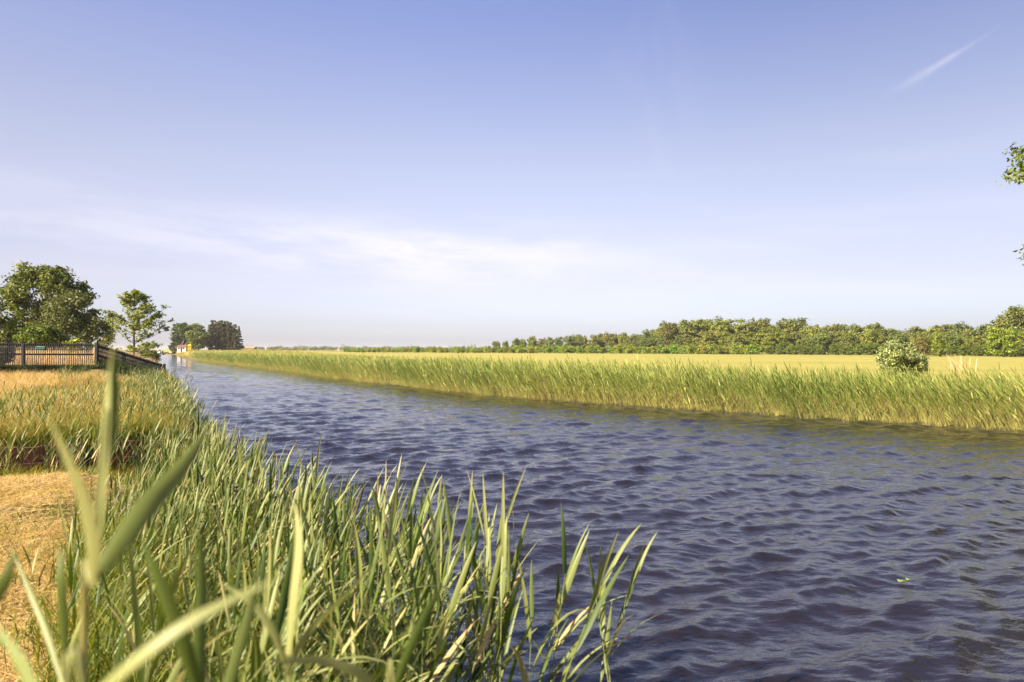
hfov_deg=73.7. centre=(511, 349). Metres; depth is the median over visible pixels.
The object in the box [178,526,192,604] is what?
reed
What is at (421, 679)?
reed
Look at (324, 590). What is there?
reed
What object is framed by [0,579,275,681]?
reed
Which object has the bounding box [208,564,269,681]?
reed
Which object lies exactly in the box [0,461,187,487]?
grass
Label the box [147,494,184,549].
reed
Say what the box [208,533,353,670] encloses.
reed
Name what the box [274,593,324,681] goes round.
reed
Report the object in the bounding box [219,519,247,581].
reed
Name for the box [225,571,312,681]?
reed
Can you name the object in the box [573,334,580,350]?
broadleaf tree
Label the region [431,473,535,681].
reed
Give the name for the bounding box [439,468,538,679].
reed
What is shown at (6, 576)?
reed
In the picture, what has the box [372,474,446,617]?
reed
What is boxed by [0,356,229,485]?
bank reeds
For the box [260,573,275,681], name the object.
reed
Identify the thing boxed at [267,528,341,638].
reed
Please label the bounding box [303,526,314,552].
reed
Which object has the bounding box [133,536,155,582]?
reed
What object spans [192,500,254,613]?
reed
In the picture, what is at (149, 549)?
reed
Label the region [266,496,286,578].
reed
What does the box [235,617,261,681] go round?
reed
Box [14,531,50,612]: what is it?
reed
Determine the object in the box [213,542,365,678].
reed
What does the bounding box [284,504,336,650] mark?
reed
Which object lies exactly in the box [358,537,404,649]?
reed
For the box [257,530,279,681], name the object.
reed
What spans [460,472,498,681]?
reed
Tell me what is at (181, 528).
reed
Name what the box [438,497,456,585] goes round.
reed
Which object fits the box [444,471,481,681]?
reed
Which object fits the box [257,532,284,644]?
reed
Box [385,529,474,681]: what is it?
reed
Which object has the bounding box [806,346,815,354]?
broadleaf tree
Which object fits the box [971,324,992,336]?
broadleaf tree
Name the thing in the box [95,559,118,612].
reed
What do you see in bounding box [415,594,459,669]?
reed
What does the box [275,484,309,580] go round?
reed
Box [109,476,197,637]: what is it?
reed
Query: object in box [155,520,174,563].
reed
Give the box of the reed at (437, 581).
[345,511,471,681]
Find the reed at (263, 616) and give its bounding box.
[217,505,379,681]
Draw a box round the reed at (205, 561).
[180,545,224,595]
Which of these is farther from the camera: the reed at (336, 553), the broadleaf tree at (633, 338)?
the broadleaf tree at (633, 338)
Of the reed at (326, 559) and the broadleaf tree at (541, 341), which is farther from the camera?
the broadleaf tree at (541, 341)
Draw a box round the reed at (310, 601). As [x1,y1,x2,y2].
[301,585,325,652]
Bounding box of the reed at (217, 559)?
[206,539,236,592]
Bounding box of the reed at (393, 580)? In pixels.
[381,536,408,665]
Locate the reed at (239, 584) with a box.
[216,543,253,617]
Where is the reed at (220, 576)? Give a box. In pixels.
[194,549,241,613]
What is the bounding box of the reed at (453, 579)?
[426,511,461,671]
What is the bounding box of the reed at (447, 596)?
[444,498,491,681]
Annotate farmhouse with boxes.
[243,346,256,349]
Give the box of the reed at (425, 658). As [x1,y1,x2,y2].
[411,584,443,681]
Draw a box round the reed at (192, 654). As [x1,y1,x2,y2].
[141,530,261,681]
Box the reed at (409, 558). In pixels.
[396,512,418,646]
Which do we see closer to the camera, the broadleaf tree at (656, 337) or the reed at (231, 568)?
the reed at (231, 568)
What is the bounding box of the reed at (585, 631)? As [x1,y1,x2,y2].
[560,525,639,681]
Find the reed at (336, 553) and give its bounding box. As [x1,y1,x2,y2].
[310,517,367,605]
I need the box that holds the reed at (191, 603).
[181,567,207,637]
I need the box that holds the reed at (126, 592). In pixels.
[99,560,147,634]
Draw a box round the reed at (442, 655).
[399,583,467,681]
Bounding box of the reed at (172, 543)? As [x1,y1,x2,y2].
[166,525,184,573]
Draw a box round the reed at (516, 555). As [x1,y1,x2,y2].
[482,514,528,681]
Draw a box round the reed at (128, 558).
[106,532,146,603]
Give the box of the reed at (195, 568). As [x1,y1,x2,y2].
[182,554,274,681]
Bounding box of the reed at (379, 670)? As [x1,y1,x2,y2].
[310,581,421,681]
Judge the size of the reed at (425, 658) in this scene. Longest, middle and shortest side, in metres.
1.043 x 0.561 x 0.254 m
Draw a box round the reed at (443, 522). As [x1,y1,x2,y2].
[410,487,478,591]
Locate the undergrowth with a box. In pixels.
[0,467,536,681]
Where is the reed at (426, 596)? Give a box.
[396,568,451,681]
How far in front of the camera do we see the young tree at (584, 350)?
280.85 m
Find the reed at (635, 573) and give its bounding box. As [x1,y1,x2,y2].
[600,534,661,681]
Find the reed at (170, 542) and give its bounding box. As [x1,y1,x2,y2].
[145,518,180,572]
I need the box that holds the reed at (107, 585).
[88,541,126,616]
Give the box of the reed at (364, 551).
[310,476,403,678]
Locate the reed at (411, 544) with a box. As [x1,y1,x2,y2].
[356,471,437,663]
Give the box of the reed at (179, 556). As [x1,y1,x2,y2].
[131,540,190,630]
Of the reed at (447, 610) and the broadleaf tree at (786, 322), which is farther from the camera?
the broadleaf tree at (786, 322)
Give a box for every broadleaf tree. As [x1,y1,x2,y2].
[0,260,116,350]
[168,342,178,353]
[169,322,193,345]
[184,323,211,349]
[492,341,500,349]
[502,341,508,347]
[510,338,520,348]
[520,338,526,348]
[526,336,539,348]
[537,337,545,348]
[542,336,555,349]
[554,336,562,348]
[562,335,574,352]
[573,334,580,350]
[578,335,587,349]
[586,334,600,346]
[597,333,605,349]
[602,331,616,348]
[614,334,620,345]
[617,332,629,347]
[624,342,638,349]
[627,335,640,346]
[636,329,657,345]
[638,337,655,353]
[648,325,669,343]
[655,336,670,349]
[657,321,680,345]
[668,335,682,353]
[677,319,714,348]
[677,320,705,337]
[678,334,697,353]
[690,331,719,349]
[708,315,746,337]
[716,330,731,349]
[724,333,749,353]
[729,323,760,353]
[742,332,764,352]
[746,317,772,332]
[746,327,784,353]
[758,324,778,353]
[763,330,793,349]
[763,345,774,353]
[775,317,809,353]
[775,342,787,353]
[781,323,805,338]
[785,345,796,354]
[788,333,807,353]
[794,343,806,354]
[798,324,820,332]
[799,337,815,345]
[801,348,809,354]
[803,326,828,341]
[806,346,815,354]
[809,332,829,354]
[815,345,826,354]
[820,323,847,334]
[826,330,844,352]
[828,344,842,354]
[837,323,861,333]
[839,333,857,354]
[843,345,854,354]
[845,325,866,340]
[850,344,867,354]
[853,336,864,354]
[858,328,884,354]
[864,322,884,335]
[865,343,881,354]
[874,334,889,349]
[882,328,891,336]
[885,329,915,339]
[892,334,908,344]
[902,332,915,337]
[905,325,925,334]
[910,333,927,354]
[914,335,930,354]
[916,330,947,355]
[918,327,941,354]
[929,324,951,332]
[930,332,949,356]
[941,332,960,355]
[944,320,973,334]
[946,346,959,355]
[957,344,972,355]
[958,335,973,355]
[959,329,980,338]
[964,337,983,355]
[965,331,988,352]
[970,345,984,355]
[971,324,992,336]
[980,344,993,355]
[983,332,1018,344]
[984,327,1023,356]
[985,320,1009,331]
[990,314,1005,327]
[996,310,1023,330]
[999,305,1023,355]
[1008,345,1023,356]
[1013,325,1023,353]
[1018,328,1023,346]
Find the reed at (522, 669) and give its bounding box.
[511,560,588,681]
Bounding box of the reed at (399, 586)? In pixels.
[392,549,408,634]
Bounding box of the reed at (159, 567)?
[120,529,193,646]
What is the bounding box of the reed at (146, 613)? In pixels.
[124,583,186,668]
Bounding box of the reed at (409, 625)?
[372,532,444,681]
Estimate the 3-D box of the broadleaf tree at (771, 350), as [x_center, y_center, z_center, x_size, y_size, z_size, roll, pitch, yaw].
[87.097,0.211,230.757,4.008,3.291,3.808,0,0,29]
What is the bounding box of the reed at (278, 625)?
[250,544,358,681]
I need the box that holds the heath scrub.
[240,349,342,351]
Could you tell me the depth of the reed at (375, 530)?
5.03 m
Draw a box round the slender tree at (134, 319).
[94,288,173,357]
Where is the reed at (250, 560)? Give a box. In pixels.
[212,512,278,614]
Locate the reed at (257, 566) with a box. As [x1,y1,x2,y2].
[211,533,280,643]
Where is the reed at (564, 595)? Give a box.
[538,532,588,681]
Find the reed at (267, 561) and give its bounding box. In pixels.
[225,533,284,618]
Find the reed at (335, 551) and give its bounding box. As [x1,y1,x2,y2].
[305,500,368,651]
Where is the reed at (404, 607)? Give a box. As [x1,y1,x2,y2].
[335,550,449,681]
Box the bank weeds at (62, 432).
[0,413,190,464]
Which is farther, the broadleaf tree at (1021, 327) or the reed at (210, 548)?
the broadleaf tree at (1021, 327)
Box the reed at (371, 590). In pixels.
[306,516,445,681]
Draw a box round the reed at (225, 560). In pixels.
[189,541,245,630]
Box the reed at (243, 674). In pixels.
[238,642,301,681]
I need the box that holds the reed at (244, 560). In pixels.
[240,539,255,579]
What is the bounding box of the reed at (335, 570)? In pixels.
[322,532,365,627]
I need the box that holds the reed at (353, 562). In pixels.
[315,539,367,681]
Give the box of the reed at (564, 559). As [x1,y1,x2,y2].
[515,504,631,681]
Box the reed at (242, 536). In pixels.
[234,504,266,610]
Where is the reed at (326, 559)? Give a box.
[303,531,327,585]
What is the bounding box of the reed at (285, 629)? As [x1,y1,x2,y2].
[268,562,287,680]
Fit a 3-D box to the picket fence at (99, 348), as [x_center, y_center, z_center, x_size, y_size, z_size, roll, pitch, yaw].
[-20.750,1.070,37.625,0.150,2.760,11.577,0,0,-13]
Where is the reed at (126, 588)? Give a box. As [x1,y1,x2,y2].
[91,517,159,673]
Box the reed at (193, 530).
[184,516,202,575]
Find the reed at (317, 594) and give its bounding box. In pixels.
[300,529,354,681]
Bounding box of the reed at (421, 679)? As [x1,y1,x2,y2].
[378,607,463,681]
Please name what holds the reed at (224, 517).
on the ground at (764, 361)
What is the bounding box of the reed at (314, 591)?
[285,550,336,656]
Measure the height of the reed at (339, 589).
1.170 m
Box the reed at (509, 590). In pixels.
[482,531,522,681]
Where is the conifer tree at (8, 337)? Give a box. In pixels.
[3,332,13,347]
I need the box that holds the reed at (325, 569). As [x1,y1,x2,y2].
[303,524,386,678]
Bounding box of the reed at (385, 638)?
[372,603,431,680]
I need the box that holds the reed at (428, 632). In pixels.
[402,515,457,681]
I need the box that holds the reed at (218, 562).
[204,514,233,584]
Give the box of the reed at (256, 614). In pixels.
[209,551,311,673]
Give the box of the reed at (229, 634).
[190,573,269,681]
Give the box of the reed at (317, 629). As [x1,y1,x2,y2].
[301,555,357,681]
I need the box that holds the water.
[150,352,1023,681]
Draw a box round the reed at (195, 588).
[169,535,233,669]
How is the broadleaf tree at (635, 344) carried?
on the ground at (764, 361)
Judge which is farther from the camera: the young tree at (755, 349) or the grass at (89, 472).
the young tree at (755, 349)
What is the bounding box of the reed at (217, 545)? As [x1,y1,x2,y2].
[175,516,255,596]
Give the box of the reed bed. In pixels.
[63,406,434,652]
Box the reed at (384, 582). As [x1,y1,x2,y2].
[365,508,414,636]
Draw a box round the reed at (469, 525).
[422,484,488,675]
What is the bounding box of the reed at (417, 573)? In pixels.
[381,539,431,670]
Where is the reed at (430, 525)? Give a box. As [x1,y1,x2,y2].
[403,477,443,627]
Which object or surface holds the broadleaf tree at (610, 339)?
on the ground at (764, 361)
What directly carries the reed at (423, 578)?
on the ground at (764, 361)
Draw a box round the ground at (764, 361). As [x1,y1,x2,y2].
[0,349,1023,681]
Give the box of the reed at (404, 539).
[371,490,431,667]
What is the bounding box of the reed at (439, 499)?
[399,477,465,620]
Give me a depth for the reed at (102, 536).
4.56 m
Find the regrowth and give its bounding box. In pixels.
[0,486,140,605]
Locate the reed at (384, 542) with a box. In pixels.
[344,459,430,661]
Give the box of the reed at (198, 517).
[158,505,210,594]
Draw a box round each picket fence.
[0,342,93,366]
[95,343,165,369]
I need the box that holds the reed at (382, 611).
[356,574,406,655]
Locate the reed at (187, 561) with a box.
[164,519,196,600]
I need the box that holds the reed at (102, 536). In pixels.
[100,521,104,555]
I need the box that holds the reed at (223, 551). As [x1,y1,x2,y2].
[207,519,235,586]
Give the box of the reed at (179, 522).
[142,498,191,585]
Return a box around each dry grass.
[0,368,192,451]
[7,347,158,364]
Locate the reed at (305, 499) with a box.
[299,475,323,528]
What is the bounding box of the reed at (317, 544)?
[294,499,368,630]
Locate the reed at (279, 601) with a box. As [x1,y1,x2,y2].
[277,568,308,674]
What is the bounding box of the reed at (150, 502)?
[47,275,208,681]
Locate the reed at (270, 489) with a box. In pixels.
[240,462,294,577]
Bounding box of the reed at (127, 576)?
[102,535,146,625]
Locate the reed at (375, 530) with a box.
[362,500,388,638]
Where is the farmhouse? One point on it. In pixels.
(251, 347)
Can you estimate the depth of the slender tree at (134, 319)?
49.92 m
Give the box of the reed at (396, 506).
[341,474,413,627]
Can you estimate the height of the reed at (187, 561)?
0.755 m
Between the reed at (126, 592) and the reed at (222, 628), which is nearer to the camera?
the reed at (222, 628)
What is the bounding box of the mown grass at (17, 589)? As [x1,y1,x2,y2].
[0,470,160,681]
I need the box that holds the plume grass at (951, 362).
[936,354,976,383]
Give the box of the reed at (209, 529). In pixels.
[193,496,224,560]
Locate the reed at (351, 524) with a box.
[327,481,366,602]
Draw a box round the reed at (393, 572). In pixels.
[355,506,449,656]
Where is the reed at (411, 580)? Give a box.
[398,547,445,675]
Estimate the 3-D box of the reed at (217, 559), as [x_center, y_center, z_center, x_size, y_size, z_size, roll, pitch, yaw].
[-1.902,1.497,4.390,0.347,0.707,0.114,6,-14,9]
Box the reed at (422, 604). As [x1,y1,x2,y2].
[350,574,445,681]
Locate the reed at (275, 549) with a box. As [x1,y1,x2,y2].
[251,513,288,640]
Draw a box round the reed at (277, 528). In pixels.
[260,503,286,621]
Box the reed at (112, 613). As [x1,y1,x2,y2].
[89,574,148,671]
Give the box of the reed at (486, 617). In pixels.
[470,546,510,681]
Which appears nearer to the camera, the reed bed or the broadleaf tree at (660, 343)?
the reed bed
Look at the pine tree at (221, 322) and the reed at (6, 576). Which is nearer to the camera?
the reed at (6, 576)
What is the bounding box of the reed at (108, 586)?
[70,533,129,636]
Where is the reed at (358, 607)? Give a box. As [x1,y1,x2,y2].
[324,557,381,654]
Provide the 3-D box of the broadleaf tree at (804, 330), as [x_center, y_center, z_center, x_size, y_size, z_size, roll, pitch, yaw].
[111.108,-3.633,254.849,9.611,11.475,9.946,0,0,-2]
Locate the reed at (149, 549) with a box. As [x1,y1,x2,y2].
[126,516,166,602]
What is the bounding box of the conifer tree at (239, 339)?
[235,326,244,349]
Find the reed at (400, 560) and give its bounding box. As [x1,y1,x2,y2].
[363,504,467,681]
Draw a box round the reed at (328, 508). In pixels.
[317,488,348,555]
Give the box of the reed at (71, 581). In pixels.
[45,492,78,660]
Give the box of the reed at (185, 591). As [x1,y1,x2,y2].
[162,541,215,662]
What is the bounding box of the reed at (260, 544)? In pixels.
[232,523,272,583]
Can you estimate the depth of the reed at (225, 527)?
4.82 m
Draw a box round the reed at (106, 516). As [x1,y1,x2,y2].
[83,500,116,546]
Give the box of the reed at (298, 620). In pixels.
[283,588,313,681]
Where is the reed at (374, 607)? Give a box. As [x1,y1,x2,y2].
[301,543,417,675]
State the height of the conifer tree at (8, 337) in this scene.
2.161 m
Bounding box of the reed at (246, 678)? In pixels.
[245,620,275,681]
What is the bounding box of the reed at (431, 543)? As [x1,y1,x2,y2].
[379,511,451,632]
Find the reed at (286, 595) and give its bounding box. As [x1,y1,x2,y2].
[181,525,367,681]
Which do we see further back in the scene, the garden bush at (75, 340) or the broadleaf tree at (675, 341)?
the broadleaf tree at (675, 341)
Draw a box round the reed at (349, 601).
[324,565,397,681]
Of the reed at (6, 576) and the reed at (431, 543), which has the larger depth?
the reed at (431, 543)
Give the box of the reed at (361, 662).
[311,632,382,681]
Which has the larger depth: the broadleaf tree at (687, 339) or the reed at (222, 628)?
the broadleaf tree at (687, 339)
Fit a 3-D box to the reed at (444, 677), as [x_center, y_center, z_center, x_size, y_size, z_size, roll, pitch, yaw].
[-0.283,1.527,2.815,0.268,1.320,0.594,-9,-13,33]
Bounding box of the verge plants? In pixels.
[0,357,170,377]
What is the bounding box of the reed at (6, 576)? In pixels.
[0,551,15,646]
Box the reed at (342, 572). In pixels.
[305,537,375,656]
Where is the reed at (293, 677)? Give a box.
[262,645,297,681]
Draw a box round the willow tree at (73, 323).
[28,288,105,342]
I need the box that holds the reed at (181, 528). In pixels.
[180,502,190,560]
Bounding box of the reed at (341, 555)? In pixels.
[303,495,399,664]
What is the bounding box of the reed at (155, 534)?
[153,516,161,556]
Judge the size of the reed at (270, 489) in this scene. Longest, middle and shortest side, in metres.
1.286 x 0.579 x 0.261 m
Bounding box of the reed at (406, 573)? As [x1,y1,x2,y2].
[375,554,435,657]
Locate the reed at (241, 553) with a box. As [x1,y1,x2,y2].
[234,537,248,582]
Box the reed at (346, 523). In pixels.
[316,495,361,596]
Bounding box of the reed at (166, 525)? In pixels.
[141,500,171,557]
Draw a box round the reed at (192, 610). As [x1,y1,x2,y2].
[169,538,210,657]
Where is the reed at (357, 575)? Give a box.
[344,533,407,681]
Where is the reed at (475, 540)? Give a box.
[442,516,514,671]
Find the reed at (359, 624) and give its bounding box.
[348,597,389,675]
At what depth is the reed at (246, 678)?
2.69 m
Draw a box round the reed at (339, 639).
[273,524,449,681]
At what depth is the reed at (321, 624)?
3.59 m
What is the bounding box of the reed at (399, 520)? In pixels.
[361,494,417,638]
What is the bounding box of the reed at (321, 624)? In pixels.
[311,555,376,675]
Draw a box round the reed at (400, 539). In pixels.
[347,513,421,623]
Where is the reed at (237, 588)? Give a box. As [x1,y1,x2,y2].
[170,553,272,668]
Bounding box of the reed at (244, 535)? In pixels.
[209,501,292,610]
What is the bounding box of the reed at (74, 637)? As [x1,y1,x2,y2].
[38,620,79,680]
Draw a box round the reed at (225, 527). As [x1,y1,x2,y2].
[208,497,249,578]
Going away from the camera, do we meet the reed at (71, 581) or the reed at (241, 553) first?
the reed at (71, 581)
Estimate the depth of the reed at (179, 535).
4.90 m
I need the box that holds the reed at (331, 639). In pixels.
[274,574,372,681]
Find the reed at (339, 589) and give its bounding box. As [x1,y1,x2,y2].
[311,528,368,649]
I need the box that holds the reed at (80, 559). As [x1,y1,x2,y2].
[64,528,96,612]
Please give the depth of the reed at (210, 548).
4.41 m
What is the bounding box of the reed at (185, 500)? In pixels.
[176,488,192,554]
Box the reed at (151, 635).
[107,560,170,681]
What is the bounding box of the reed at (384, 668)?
[355,639,404,681]
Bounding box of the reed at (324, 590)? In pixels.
[303,530,345,647]
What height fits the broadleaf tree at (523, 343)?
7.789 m
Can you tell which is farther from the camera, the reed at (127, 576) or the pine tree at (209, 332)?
the pine tree at (209, 332)
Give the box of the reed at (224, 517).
[204,489,244,564]
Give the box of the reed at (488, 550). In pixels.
[431,478,515,681]
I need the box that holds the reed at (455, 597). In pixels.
[430,542,480,681]
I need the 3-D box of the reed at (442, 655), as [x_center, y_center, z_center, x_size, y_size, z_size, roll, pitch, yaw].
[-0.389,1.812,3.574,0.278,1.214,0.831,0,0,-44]
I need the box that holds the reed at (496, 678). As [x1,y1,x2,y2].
[491,592,541,681]
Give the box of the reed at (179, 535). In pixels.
[163,508,197,573]
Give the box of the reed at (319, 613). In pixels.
[283,531,339,681]
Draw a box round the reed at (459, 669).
[455,552,519,681]
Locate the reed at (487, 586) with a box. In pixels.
[460,500,538,664]
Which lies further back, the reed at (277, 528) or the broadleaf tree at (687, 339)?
the broadleaf tree at (687, 339)
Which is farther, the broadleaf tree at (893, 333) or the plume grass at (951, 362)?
the broadleaf tree at (893, 333)
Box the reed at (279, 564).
[276,536,286,595]
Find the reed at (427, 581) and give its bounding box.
[388,545,442,652]
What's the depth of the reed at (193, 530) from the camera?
4.87 m
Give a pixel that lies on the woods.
(302, 348)
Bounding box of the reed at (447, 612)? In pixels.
[373,543,508,681]
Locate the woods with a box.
[241,344,510,350]
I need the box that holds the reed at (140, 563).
[134,483,159,590]
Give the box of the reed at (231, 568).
[206,531,249,671]
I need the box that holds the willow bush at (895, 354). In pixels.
[875,338,930,382]
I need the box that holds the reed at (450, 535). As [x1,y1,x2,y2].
[364,479,480,681]
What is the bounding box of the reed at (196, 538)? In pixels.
[194,511,209,588]
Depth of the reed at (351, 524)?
5.07 m
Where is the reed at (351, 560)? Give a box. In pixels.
[305,514,381,620]
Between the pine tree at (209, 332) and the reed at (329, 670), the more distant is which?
the pine tree at (209, 332)
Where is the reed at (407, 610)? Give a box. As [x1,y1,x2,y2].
[328,558,470,678]
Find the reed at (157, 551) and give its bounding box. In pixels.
[152,539,168,568]
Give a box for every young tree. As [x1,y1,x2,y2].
[527,346,533,352]
[535,346,540,352]
[559,345,567,352]
[580,345,586,352]
[625,346,631,353]
[642,346,648,353]
[650,346,656,353]
[655,345,663,352]
[664,345,669,353]
[669,345,676,353]
[700,346,707,353]
[712,344,721,353]
[720,346,726,353]
[731,344,740,353]
[739,344,745,353]
[745,344,752,353]
[751,343,759,353]
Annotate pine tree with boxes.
[206,325,215,346]
[208,320,218,349]
[215,322,221,349]
[218,320,224,347]
[219,327,225,349]
[223,323,232,349]
[226,326,233,347]
[230,324,238,349]
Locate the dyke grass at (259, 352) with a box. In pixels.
[171,350,392,359]
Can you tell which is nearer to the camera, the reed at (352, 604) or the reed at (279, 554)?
the reed at (352, 604)
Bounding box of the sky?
[0,0,1023,348]
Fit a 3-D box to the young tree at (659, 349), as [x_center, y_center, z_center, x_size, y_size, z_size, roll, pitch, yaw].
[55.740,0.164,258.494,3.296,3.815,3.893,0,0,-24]
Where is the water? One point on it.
(786, 548)
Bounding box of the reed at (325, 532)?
[317,498,335,628]
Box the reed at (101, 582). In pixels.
[77,572,126,662]
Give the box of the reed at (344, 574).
[320,543,382,636]
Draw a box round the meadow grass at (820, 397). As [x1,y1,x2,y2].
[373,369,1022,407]
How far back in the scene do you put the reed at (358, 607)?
4.51 m
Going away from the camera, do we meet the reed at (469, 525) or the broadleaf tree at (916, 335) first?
the reed at (469, 525)
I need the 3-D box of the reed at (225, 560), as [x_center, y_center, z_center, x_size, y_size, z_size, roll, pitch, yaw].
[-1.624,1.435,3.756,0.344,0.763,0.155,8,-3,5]
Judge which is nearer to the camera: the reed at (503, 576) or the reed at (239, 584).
the reed at (503, 576)
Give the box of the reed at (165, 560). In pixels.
[150,529,169,622]
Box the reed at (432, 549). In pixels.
[373,497,462,681]
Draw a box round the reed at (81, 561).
[61,509,84,571]
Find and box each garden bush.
[0,331,18,348]
[0,346,15,364]
[11,323,83,351]
[62,338,93,355]
[92,336,111,352]
[140,350,161,360]
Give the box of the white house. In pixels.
[176,344,190,351]
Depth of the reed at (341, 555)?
4.01 m
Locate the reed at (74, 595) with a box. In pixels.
[0,574,91,681]
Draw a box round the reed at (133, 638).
[97,588,166,681]
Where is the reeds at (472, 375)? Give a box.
[190,351,1023,430]
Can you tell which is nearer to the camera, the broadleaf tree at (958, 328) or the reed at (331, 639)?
the reed at (331, 639)
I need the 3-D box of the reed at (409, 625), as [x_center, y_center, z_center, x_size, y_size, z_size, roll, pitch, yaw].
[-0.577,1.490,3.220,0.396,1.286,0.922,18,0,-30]
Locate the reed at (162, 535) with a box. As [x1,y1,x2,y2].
[158,515,170,560]
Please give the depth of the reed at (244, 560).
4.61 m
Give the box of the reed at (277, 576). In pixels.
[258,541,283,635]
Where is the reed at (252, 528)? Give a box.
[238,490,271,601]
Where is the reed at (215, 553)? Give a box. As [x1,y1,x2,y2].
[210,508,221,583]
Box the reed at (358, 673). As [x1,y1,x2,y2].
[273,580,446,681]
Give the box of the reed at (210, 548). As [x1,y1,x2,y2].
[192,520,222,579]
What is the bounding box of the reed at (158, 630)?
[129,539,240,681]
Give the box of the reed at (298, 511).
[285,468,315,561]
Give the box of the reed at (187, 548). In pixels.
[169,518,204,602]
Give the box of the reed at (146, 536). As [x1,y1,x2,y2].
[124,510,161,582]
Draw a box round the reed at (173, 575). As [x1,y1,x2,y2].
[165,538,191,621]
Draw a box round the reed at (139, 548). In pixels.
[111,535,153,606]
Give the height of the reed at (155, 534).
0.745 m
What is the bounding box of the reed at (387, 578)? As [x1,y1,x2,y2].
[313,474,449,681]
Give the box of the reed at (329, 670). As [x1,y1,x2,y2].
[294,626,339,681]
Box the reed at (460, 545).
[395,516,474,681]
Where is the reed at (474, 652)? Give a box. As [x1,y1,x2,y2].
[463,567,503,681]
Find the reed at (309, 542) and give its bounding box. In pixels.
[304,491,354,675]
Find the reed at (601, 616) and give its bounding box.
[586,542,629,681]
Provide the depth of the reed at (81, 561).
4.56 m
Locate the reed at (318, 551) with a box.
[276,519,341,618]
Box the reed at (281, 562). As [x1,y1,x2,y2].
[273,518,300,613]
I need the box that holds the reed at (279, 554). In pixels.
[271,542,284,609]
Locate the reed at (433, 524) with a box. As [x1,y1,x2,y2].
[391,465,453,654]
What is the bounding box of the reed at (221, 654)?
[212,624,224,676]
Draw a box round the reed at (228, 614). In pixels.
[215,525,246,681]
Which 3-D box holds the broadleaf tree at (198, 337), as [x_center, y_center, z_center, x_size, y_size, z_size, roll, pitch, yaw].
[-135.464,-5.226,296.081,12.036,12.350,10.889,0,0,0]
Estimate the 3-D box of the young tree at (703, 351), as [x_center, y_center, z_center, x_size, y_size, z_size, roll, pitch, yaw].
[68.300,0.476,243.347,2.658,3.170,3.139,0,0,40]
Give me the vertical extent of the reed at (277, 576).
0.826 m
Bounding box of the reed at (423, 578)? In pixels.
[365,564,449,681]
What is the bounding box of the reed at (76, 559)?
[59,492,82,624]
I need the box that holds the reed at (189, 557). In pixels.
[158,526,194,610]
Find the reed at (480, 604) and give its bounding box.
[466,545,540,681]
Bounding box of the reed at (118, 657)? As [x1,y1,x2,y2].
[113,600,134,672]
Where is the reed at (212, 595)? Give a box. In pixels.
[180,556,220,635]
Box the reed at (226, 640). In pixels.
[207,616,251,665]
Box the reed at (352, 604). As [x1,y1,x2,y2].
[275,554,409,680]
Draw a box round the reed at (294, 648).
[258,617,313,680]
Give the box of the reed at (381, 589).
[331,495,414,681]
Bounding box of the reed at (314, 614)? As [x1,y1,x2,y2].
[307,552,344,620]
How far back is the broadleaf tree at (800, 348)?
224.11 m
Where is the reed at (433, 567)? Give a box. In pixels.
[408,516,458,672]
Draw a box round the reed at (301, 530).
[297,507,310,604]
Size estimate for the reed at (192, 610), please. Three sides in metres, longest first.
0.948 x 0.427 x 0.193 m
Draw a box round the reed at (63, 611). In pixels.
[11,546,68,681]
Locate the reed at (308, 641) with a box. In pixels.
[259,601,337,672]
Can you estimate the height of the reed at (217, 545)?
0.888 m
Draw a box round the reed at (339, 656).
[320,629,346,681]
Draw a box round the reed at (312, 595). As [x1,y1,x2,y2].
[274,509,330,679]
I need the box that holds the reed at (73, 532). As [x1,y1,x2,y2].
[52,500,79,572]
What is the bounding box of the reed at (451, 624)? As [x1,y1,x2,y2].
[425,571,478,667]
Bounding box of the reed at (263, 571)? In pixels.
[206,534,321,681]
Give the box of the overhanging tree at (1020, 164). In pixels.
[995,142,1023,265]
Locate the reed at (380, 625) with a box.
[342,557,414,681]
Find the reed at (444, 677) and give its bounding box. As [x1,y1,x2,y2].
[408,556,476,681]
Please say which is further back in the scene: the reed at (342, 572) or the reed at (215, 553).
the reed at (215, 553)
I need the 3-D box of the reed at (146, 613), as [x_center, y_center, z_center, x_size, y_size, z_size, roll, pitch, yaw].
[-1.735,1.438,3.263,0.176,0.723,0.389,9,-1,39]
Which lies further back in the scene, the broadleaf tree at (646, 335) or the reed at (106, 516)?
the broadleaf tree at (646, 335)
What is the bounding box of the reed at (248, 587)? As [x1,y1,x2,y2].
[228,565,280,637]
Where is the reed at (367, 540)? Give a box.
[343,505,402,629]
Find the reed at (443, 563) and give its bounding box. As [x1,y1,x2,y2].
[398,533,452,670]
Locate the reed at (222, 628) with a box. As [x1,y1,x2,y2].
[188,559,258,681]
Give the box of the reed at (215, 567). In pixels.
[194,542,226,602]
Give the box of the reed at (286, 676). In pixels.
[284,639,341,681]
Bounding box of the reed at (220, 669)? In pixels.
[165,600,223,681]
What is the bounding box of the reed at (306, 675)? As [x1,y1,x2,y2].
[181,574,395,681]
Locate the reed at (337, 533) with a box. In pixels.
[311,498,381,676]
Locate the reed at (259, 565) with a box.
[238,538,286,626]
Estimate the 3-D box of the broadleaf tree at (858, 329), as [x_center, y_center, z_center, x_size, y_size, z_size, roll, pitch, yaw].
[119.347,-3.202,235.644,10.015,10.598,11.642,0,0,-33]
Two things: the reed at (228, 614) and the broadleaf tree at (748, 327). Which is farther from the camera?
the broadleaf tree at (748, 327)
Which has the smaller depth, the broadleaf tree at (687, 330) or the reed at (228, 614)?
the reed at (228, 614)
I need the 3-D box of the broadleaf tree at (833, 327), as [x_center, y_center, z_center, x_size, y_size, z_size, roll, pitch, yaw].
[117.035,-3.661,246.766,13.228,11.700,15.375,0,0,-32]

